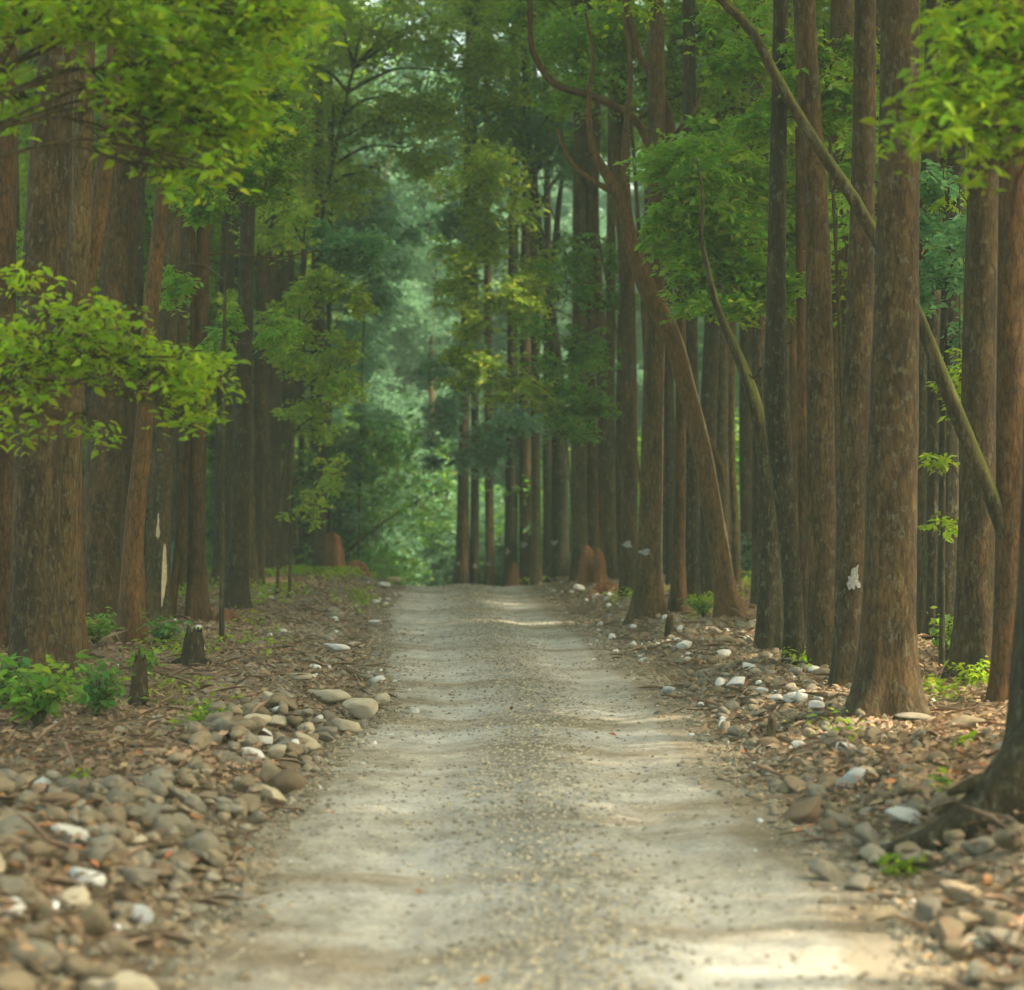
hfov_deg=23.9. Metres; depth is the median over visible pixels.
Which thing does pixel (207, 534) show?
tree
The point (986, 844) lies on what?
stone
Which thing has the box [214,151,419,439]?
tree
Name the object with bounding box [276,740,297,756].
stone
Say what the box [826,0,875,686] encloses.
tree
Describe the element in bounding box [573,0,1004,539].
leaning tree
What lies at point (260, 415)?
tree
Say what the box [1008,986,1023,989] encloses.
stone
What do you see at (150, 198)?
tree
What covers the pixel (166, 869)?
stone
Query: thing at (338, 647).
stone
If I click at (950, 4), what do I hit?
tree
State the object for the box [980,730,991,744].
stone
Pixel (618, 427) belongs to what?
tree
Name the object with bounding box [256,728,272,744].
stone
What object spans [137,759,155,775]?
stone
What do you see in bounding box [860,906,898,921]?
stone
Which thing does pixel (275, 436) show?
tree
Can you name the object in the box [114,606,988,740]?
ground cover
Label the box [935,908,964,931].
stone
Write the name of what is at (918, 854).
stone
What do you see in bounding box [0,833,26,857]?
stone
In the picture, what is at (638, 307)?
tree
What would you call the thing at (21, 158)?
tree
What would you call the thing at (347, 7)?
tree
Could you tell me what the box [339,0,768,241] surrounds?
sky
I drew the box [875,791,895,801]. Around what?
stone
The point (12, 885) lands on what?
stone
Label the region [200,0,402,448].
tree
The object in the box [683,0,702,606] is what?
tree
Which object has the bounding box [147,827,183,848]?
stone
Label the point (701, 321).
tree
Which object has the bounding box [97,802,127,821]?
stone
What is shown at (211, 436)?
tree
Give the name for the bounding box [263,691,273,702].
stone
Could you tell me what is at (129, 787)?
stone
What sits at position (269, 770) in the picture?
stone
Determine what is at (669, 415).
tree
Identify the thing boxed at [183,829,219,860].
stone
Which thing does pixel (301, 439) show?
tree
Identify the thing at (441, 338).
tree
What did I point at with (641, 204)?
tree
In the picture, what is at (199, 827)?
stone
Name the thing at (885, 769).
stone
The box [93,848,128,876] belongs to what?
stone
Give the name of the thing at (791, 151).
tree
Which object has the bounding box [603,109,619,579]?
tree
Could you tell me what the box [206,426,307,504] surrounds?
tree
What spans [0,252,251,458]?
tree
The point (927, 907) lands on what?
stone
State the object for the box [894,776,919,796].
stone
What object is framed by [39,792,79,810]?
stone
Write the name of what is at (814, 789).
stone
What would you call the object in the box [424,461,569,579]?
bush
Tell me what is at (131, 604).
tree
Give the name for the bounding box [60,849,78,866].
stone
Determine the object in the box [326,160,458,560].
tree
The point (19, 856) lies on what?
stone
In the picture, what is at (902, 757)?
stone
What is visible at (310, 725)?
stone
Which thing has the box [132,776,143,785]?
stone
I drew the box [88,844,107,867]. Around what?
stone
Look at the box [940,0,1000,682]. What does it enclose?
tree
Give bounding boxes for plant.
[0,649,41,706]
[0,649,91,725]
[60,656,135,715]
[69,767,91,778]
[86,607,125,644]
[120,638,170,672]
[136,610,192,644]
[184,697,229,720]
[676,592,712,616]
[876,853,927,877]
[921,766,953,792]
[922,606,953,659]
[937,730,977,752]
[943,655,989,684]
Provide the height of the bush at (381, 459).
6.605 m
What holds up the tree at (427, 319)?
on the ground at (168, 913)
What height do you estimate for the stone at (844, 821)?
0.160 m
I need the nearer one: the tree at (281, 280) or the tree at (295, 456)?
the tree at (281, 280)
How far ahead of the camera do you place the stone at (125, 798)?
16.01 m
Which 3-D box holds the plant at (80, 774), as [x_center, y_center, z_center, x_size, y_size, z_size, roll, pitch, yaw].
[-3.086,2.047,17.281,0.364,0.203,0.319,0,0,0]
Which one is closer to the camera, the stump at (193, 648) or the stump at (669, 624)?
the stump at (193, 648)
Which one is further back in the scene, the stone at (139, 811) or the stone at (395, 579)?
the stone at (395, 579)
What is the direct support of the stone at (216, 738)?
on the ground at (168, 913)
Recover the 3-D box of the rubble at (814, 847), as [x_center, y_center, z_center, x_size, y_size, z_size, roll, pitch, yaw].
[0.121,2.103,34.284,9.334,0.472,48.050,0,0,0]
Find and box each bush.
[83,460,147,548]
[146,387,517,585]
[170,535,212,578]
[206,503,305,553]
[206,542,212,572]
[304,429,470,585]
[363,465,484,583]
[366,529,440,584]
[402,539,498,584]
[404,474,542,586]
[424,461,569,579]
[429,490,570,584]
[481,451,639,556]
[482,424,739,559]
[517,492,638,556]
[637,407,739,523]
[740,533,750,579]
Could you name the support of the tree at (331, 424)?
on the ground at (168, 913)
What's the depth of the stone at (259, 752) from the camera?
19.71 m
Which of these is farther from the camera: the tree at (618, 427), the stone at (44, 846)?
the tree at (618, 427)
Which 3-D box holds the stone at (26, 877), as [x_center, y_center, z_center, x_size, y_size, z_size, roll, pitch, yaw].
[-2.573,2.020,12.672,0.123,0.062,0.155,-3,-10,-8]
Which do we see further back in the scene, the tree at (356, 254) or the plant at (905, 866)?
the tree at (356, 254)
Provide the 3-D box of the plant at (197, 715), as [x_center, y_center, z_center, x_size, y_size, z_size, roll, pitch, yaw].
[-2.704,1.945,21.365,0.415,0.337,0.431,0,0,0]
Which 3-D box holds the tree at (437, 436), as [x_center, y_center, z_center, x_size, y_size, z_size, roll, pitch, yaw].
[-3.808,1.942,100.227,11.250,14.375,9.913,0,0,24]
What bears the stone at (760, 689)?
on the ground at (168, 913)
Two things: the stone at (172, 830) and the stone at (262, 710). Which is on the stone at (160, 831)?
the stone at (172, 830)
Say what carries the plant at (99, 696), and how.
on the ground at (168, 913)
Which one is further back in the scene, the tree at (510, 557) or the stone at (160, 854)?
the tree at (510, 557)
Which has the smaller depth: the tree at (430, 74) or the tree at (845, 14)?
the tree at (845, 14)
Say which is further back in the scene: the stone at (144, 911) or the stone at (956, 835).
the stone at (956, 835)
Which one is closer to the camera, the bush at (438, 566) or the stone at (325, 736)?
the stone at (325, 736)
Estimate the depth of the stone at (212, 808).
16.86 m
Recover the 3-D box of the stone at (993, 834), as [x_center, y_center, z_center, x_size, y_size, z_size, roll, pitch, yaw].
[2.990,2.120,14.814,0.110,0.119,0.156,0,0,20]
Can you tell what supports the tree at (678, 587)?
on the ground at (168, 913)
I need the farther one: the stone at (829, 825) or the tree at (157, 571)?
the tree at (157, 571)
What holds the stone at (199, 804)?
on the stone
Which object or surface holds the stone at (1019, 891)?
on the rubble at (814, 847)
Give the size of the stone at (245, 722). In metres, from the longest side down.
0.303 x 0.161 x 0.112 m
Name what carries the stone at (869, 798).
on the ground at (168, 913)
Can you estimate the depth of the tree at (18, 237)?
39.25 m
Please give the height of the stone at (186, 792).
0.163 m
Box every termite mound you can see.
[212,610,239,621]
[326,532,346,571]
[346,560,372,576]
[505,563,519,585]
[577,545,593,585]
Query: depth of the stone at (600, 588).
47.64 m
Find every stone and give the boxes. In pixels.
[0,770,7,777]
[0,776,14,795]
[0,809,21,818]
[0,811,32,841]
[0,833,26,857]
[0,853,5,873]
[0,875,27,897]
[0,897,25,918]
[0,967,34,989]
[1,794,16,806]
[3,858,23,871]
[3,938,63,974]
[7,851,28,866]
[14,773,36,792]
[16,803,31,811]
[18,792,31,805]
[19,888,52,917]
[20,874,32,884]
[21,843,41,861]
[24,784,36,790]
[29,813,42,823]
[29,920,56,938]
[30,871,51,891]
[31,800,41,806]
[32,839,57,860]
[35,906,84,937]
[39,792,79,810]
[41,806,65,820]
[47,786,62,792]
[50,823,89,845]
[58,777,92,797]
[58,885,91,914]
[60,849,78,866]
[61,808,79,822]
[61,954,93,983]
[68,867,105,887]
[77,849,89,861]
[77,981,99,989]
[79,810,109,824]
[80,901,110,935]
[84,793,105,807]
[84,840,116,850]
[85,782,108,793]
[86,970,158,989]
[87,834,114,850]
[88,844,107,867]
[88,963,116,978]
[89,766,110,777]
[89,778,133,791]
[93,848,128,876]
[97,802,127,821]
[98,823,115,835]
[99,851,136,872]
[99,980,117,989]
[103,775,124,790]
[103,806,126,825]
[104,936,137,956]
[104,960,120,964]
[105,788,134,806]
[106,867,126,890]
[107,961,119,968]
[109,901,133,917]
[112,883,141,903]
[114,786,125,790]
[115,827,135,844]
[115,837,125,849]
[119,867,161,884]
[123,805,145,819]
[126,846,153,867]
[127,904,153,922]
[128,787,146,799]
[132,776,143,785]
[132,832,147,844]
[134,786,153,802]
[134,802,174,828]
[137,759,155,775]
[141,931,161,946]
[142,747,168,757]
[142,768,174,782]
[142,775,167,796]
[142,839,161,850]
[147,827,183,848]
[148,767,157,772]
[151,814,174,828]
[151,861,172,877]
[155,847,176,859]
[158,765,171,773]
[161,779,172,787]
[165,785,186,802]
[166,850,194,868]
[166,867,196,890]
[167,826,179,835]
[173,813,195,837]
[174,909,189,915]
[176,789,200,808]
[177,849,196,874]
[179,734,191,743]
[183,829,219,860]
[184,796,206,812]
[189,730,210,751]
[191,769,212,778]
[191,818,203,822]
[194,823,211,832]
[196,791,217,798]
[196,803,217,814]
[199,721,217,730]
[202,757,215,766]
[204,711,232,722]
[205,701,225,712]
[207,849,228,868]
[209,734,222,749]
[211,750,245,771]
[217,720,236,739]
[221,735,227,742]
[230,715,243,722]
[232,775,254,791]
[232,797,248,817]
[236,718,255,729]
[236,793,261,814]
[242,705,268,714]
[242,747,264,761]
[244,713,271,723]
[248,809,267,823]
[249,716,265,734]
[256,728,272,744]
[259,758,280,786]
[260,784,286,804]
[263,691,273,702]
[266,715,288,727]
[267,744,286,758]
[270,692,297,710]
[273,769,305,793]
[276,736,289,741]
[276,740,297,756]
[277,757,299,769]
[279,690,293,698]
[285,742,302,754]
[286,713,302,728]
[289,673,311,680]
[295,732,317,751]
[298,722,314,732]
[305,741,320,750]
[307,689,350,703]
[308,751,318,756]
[316,726,337,735]
[317,732,333,741]
[321,712,336,725]
[325,643,349,651]
[331,718,360,732]
[342,698,377,719]
[346,641,364,647]
[368,620,381,624]
[375,692,389,704]
[377,582,390,587]
[386,576,400,581]
[573,584,584,589]
[588,582,618,595]
[662,686,674,693]
[676,640,691,648]
[715,634,736,642]
[726,677,744,686]
[756,687,767,692]
[759,737,780,747]
[767,772,797,782]
[778,794,821,824]
[783,692,796,702]
[783,775,806,791]
[791,740,805,748]
[795,689,807,702]
[802,765,818,772]
[806,782,827,798]
[808,700,824,707]
[808,857,843,880]
[819,772,835,777]
[819,776,840,793]
[820,818,837,833]
[822,737,847,748]
[825,813,853,828]
[835,742,854,752]
[835,767,865,789]
[843,873,869,890]
[853,836,865,846]
[855,821,879,844]
[858,747,877,758]
[859,765,878,777]
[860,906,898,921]
[863,725,881,743]
[864,790,876,804]
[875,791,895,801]
[878,763,892,774]
[884,733,892,739]
[884,754,915,773]
[884,806,922,824]
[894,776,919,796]
[894,841,920,865]
[895,712,932,721]
[897,764,928,775]
[898,850,935,865]
[899,772,927,782]
[904,801,926,812]
[915,896,940,922]
[922,779,936,793]
[923,889,943,896]
[927,751,948,766]
[927,791,955,814]
[929,921,934,931]
[933,917,964,948]
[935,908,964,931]
[939,880,983,901]
[941,850,967,861]
[943,829,964,844]
[944,940,972,959]
[946,715,984,728]
[950,839,964,845]
[951,758,992,777]
[956,910,982,930]
[960,836,996,856]
[964,936,999,956]
[964,961,987,987]
[975,907,1018,928]
[976,927,1001,947]
[980,725,992,731]
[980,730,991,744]
[983,895,1007,908]
[986,927,1023,948]
[989,741,1001,755]
[990,831,1000,838]
[993,823,1023,848]
[1008,955,1022,967]
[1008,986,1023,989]
[1010,887,1023,895]
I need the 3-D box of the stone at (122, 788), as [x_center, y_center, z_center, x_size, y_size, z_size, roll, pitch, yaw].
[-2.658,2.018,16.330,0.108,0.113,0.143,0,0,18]
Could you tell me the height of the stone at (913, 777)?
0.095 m
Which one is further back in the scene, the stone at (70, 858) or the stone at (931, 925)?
the stone at (70, 858)
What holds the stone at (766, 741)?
on the ground at (168, 913)
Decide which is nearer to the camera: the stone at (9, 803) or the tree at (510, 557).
the stone at (9, 803)
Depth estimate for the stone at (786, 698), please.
23.65 m
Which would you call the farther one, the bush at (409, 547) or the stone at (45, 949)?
the bush at (409, 547)
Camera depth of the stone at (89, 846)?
14.12 m
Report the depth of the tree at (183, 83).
16.48 m
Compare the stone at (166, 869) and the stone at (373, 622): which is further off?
the stone at (373, 622)
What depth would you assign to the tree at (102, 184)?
28.76 m
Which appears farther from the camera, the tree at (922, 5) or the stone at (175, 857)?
the tree at (922, 5)
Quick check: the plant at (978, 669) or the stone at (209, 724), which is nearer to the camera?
the stone at (209, 724)
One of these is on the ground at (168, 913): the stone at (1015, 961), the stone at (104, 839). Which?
the stone at (104, 839)
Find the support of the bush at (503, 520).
on the ground at (168, 913)
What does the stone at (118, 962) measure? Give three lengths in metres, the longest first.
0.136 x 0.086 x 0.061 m
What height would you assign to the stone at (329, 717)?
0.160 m
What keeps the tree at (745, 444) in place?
on the ground at (168, 913)
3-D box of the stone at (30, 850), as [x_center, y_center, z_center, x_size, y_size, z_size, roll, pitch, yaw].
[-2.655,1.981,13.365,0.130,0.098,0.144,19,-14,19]
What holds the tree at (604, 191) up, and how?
on the ground at (168, 913)
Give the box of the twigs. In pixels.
[0,566,1023,989]
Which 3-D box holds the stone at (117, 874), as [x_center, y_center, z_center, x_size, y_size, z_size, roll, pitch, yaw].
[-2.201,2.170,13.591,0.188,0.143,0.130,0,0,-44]
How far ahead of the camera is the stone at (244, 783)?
17.73 m
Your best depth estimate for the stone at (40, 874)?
12.83 m
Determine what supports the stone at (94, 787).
on the stone at (112, 781)
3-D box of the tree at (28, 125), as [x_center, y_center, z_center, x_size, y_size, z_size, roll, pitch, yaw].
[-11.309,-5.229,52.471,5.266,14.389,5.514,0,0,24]
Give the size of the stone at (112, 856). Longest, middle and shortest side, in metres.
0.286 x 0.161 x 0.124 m
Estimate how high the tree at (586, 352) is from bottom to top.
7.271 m
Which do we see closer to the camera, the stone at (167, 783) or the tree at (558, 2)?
the stone at (167, 783)
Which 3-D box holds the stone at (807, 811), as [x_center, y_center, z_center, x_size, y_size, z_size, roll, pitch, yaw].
[2.026,2.283,17.165,0.446,0.171,0.331,-28,0,0]
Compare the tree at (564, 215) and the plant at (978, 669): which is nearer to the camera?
the plant at (978, 669)
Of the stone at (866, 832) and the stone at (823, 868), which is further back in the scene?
the stone at (866, 832)
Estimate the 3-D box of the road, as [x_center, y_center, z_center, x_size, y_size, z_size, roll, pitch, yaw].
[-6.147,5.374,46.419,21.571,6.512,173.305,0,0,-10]
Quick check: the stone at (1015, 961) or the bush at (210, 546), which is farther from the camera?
the bush at (210, 546)
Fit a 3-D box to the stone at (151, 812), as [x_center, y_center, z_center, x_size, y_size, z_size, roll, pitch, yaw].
[-2.337,2.098,15.746,0.282,0.126,0.192,-26,34,-31]
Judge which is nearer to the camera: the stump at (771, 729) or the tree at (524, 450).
the stump at (771, 729)
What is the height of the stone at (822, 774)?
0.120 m
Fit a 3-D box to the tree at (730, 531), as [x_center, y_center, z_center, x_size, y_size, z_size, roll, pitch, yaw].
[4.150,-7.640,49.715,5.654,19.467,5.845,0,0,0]
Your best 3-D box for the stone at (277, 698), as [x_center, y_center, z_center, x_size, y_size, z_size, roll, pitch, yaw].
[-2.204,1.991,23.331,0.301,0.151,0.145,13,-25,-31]
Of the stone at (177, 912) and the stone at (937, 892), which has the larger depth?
the stone at (937, 892)
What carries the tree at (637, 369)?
on the ground at (168, 913)
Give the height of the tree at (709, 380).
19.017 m
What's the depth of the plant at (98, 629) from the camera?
30.76 m
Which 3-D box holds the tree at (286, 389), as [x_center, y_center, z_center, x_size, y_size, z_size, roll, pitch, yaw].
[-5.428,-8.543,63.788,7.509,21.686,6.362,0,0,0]
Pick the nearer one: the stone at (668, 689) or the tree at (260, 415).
the stone at (668, 689)
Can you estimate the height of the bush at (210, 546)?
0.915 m
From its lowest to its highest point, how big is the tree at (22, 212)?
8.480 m
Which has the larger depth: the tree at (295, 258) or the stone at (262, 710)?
the tree at (295, 258)
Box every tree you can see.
[0,0,15,647]
[0,0,348,208]
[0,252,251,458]
[8,0,80,683]
[16,4,20,386]
[16,229,23,333]
[18,2,254,551]
[18,4,105,216]
[19,10,107,206]
[19,35,158,431]
[19,125,30,247]
[19,145,28,267]
[20,113,198,329]
[61,1,94,672]
[66,116,83,506]
[78,10,121,656]
[82,2,131,619]
[82,398,87,466]
[95,0,310,617]
[97,13,147,550]
[99,14,184,620]
[101,0,378,498]
[111,6,182,644]
[121,5,138,564]
[135,4,145,564]
[144,128,221,265]
[159,41,317,641]
[170,413,175,570]
[174,114,189,590]
[184,53,319,620]
[187,261,189,354]
[195,143,367,390]
[195,149,308,545]
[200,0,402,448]
[206,260,255,492]
[206,275,252,543]
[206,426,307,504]
[209,2,235,584]
[210,41,270,583]
[211,347,362,474]
[212,156,351,391]
[212,186,382,597]
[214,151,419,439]
[224,7,257,609]
[235,192,259,585]
[253,105,276,575]
[268,75,295,485]
[268,120,281,456]
[269,289,284,573]
[271,0,562,571]
[275,217,403,593]
[282,74,299,565]
[295,318,420,470]
[296,23,397,563]
[296,52,458,488]
[307,72,316,565]
[309,0,405,88]
[313,42,327,572]
[325,0,482,326]
[326,46,332,533]
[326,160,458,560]
[326,221,458,467]
[335,278,507,504]
[345,60,464,391]
[353,76,558,489]
[356,325,570,513]
[375,0,504,583]
[392,71,616,483]
[400,378,502,499]
[405,180,617,489]
[409,68,607,507]
[414,0,605,203]
[414,138,621,502]
[417,186,639,364]
[433,3,643,582]
[434,323,642,508]
[436,0,517,586]
[450,275,700,483]
[469,1,481,584]
[472,0,606,563]
[474,0,636,580]
[483,22,497,585]
[491,0,749,365]
[513,223,640,489]
[518,0,542,585]
[518,59,531,584]
[527,0,704,612]
[539,143,642,356]
[555,0,767,327]
[556,12,748,618]
[567,0,587,583]
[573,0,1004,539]
[584,0,599,551]
[591,0,644,554]
[599,181,642,235]
[599,207,736,373]
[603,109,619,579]
[605,0,637,596]
[613,107,840,407]
[615,0,631,574]
[615,350,675,404]
[622,0,668,624]
[630,136,848,425]
[632,0,827,592]
[635,0,848,270]
[635,286,739,413]
[644,105,647,261]
[647,0,674,584]
[662,0,679,574]
[678,0,879,413]
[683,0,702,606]
[695,153,783,650]
[700,2,740,598]
[711,4,728,541]
[727,279,738,560]
[739,7,751,578]
[747,0,830,194]
[749,0,765,607]
[749,0,805,664]
[764,23,767,163]
[768,26,847,259]
[786,0,794,387]
[789,8,827,530]
[793,0,835,668]
[795,94,807,638]
[805,0,971,368]
[821,0,965,196]
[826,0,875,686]
[828,0,846,290]
[828,0,853,518]
[843,0,931,718]
[856,447,1023,861]
[859,0,1023,204]
[873,0,880,304]
[916,2,939,636]
[917,75,969,542]
[919,159,966,665]
[922,0,940,639]
[934,0,971,639]
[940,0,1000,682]
[942,0,954,7]
[984,0,1023,701]
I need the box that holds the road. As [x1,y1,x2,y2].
[156,584,975,989]
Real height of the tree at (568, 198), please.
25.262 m
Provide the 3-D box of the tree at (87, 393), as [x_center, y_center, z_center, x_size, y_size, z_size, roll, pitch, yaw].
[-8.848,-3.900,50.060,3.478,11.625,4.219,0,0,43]
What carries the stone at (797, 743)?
on the ground at (168, 913)
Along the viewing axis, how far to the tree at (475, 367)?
52.85 m
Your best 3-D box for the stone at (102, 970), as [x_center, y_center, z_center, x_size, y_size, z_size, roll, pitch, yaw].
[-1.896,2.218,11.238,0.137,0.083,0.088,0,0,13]
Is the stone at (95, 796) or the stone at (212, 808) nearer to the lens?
the stone at (95, 796)
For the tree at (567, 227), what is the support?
on the ground at (168, 913)
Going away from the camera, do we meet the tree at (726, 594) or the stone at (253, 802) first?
the stone at (253, 802)
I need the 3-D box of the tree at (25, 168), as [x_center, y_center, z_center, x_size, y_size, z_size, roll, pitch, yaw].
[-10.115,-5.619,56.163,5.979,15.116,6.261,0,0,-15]
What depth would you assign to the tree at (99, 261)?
58.73 m
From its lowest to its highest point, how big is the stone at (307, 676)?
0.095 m
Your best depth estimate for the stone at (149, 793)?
16.64 m
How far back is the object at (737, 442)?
66.63 m
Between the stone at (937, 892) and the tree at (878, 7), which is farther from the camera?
the tree at (878, 7)
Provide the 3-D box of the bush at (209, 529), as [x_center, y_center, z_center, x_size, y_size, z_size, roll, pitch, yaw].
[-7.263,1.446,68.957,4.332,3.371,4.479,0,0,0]
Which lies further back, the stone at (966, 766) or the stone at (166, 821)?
the stone at (966, 766)
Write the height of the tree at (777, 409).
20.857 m
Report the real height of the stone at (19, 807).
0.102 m
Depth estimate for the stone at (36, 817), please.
14.90 m
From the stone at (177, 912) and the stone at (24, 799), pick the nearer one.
the stone at (177, 912)
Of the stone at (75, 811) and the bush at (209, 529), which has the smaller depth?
the stone at (75, 811)
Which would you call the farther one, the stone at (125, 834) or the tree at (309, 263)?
the tree at (309, 263)
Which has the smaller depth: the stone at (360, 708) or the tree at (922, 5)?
the stone at (360, 708)
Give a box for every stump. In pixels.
[127,647,150,706]
[171,624,214,666]
[591,547,607,584]
[664,612,673,636]
[766,714,775,737]
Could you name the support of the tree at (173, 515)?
on the ground at (168, 913)
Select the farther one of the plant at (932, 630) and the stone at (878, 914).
the plant at (932, 630)
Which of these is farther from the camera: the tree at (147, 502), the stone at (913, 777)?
the tree at (147, 502)
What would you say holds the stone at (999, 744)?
on the ground at (168, 913)
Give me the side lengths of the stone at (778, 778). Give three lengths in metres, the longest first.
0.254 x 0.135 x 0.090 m
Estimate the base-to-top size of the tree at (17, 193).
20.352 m
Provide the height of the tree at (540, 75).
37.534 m
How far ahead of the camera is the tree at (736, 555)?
44.84 m
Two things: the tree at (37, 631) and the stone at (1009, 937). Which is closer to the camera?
the stone at (1009, 937)
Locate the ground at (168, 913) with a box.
[0,573,1023,989]
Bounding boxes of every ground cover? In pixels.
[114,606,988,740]
[170,562,812,667]
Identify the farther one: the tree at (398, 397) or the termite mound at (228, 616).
the tree at (398, 397)
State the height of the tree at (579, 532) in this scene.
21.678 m
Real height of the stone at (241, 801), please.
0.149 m
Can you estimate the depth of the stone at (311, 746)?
21.04 m
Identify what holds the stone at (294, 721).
on the ground at (168, 913)
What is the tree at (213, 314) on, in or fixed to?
on the ground at (168, 913)
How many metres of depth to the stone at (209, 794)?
17.23 m
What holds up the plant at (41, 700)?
on the ground at (168, 913)
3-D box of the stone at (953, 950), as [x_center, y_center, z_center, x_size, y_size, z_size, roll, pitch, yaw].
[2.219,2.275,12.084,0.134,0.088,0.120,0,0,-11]
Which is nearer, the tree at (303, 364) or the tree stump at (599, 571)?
the tree at (303, 364)
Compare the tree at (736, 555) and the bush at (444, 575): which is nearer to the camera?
the tree at (736, 555)
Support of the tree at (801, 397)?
on the ground at (168, 913)
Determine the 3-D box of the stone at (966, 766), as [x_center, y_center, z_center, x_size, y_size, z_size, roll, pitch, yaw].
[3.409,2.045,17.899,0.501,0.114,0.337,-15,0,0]
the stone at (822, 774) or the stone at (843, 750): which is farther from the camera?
the stone at (843, 750)
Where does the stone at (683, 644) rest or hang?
on the ground at (168, 913)
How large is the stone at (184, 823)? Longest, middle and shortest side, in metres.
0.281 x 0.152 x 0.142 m
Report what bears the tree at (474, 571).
on the ground at (168, 913)
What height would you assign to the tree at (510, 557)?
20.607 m
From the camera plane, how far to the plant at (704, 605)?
38.57 m
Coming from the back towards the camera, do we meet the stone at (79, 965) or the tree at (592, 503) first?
the tree at (592, 503)
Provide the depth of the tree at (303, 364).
43.83 m
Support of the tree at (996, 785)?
on the ground at (168, 913)
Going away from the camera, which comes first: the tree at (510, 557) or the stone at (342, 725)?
the stone at (342, 725)
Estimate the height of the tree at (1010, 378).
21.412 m
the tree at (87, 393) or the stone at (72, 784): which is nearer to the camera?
the stone at (72, 784)
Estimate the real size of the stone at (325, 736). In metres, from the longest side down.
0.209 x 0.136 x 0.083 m
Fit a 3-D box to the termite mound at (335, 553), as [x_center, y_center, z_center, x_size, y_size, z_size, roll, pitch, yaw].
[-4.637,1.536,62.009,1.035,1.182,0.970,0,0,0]
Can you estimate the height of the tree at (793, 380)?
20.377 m
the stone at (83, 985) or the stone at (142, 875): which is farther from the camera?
the stone at (142, 875)
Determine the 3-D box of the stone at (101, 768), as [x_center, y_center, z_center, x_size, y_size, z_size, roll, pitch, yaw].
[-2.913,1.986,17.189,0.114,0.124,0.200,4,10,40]
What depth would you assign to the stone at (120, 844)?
14.20 m
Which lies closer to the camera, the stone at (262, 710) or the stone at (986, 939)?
the stone at (986, 939)
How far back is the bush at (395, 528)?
67.58 m
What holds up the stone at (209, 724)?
on the stone at (224, 725)
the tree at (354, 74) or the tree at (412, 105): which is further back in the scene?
the tree at (354, 74)
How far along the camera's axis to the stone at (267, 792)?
18.06 m
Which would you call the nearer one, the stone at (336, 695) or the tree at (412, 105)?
the stone at (336, 695)
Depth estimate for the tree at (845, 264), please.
34.55 m
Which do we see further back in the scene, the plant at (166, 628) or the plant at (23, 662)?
the plant at (166, 628)
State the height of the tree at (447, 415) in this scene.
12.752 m
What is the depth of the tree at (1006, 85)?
15.34 m
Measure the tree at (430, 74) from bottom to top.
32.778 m
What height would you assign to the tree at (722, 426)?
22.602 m
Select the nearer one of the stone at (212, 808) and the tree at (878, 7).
the stone at (212, 808)
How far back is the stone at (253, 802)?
17.29 m
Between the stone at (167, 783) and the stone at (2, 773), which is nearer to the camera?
the stone at (2, 773)
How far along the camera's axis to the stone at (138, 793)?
16.28 m
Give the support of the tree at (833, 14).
on the ground at (168, 913)
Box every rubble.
[0,573,1023,989]
[0,573,1023,989]
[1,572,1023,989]
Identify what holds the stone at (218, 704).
on the ground at (168, 913)
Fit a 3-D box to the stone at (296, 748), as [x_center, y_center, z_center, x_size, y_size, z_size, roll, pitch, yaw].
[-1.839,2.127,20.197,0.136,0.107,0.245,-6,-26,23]
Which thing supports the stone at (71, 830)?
on the ground at (168, 913)
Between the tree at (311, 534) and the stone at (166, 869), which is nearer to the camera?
the stone at (166, 869)
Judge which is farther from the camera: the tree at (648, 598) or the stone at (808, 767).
the tree at (648, 598)
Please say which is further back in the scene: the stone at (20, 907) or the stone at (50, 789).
the stone at (50, 789)
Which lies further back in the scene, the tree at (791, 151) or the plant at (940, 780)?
the tree at (791, 151)
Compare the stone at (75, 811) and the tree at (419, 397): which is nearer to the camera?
the stone at (75, 811)
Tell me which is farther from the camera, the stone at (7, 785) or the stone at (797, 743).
the stone at (797, 743)
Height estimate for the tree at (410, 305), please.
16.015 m
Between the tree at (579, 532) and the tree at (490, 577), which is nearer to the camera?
the tree at (579, 532)
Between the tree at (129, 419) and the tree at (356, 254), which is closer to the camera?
the tree at (129, 419)
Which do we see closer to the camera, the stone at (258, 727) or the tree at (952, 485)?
the stone at (258, 727)
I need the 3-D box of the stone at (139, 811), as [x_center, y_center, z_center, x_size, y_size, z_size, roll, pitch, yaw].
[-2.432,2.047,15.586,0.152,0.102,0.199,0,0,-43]
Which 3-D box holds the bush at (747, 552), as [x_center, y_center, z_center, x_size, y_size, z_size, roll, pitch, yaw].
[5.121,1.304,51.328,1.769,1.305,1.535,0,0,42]
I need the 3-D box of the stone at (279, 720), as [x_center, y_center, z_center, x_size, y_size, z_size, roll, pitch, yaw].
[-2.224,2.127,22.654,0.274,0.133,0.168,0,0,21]

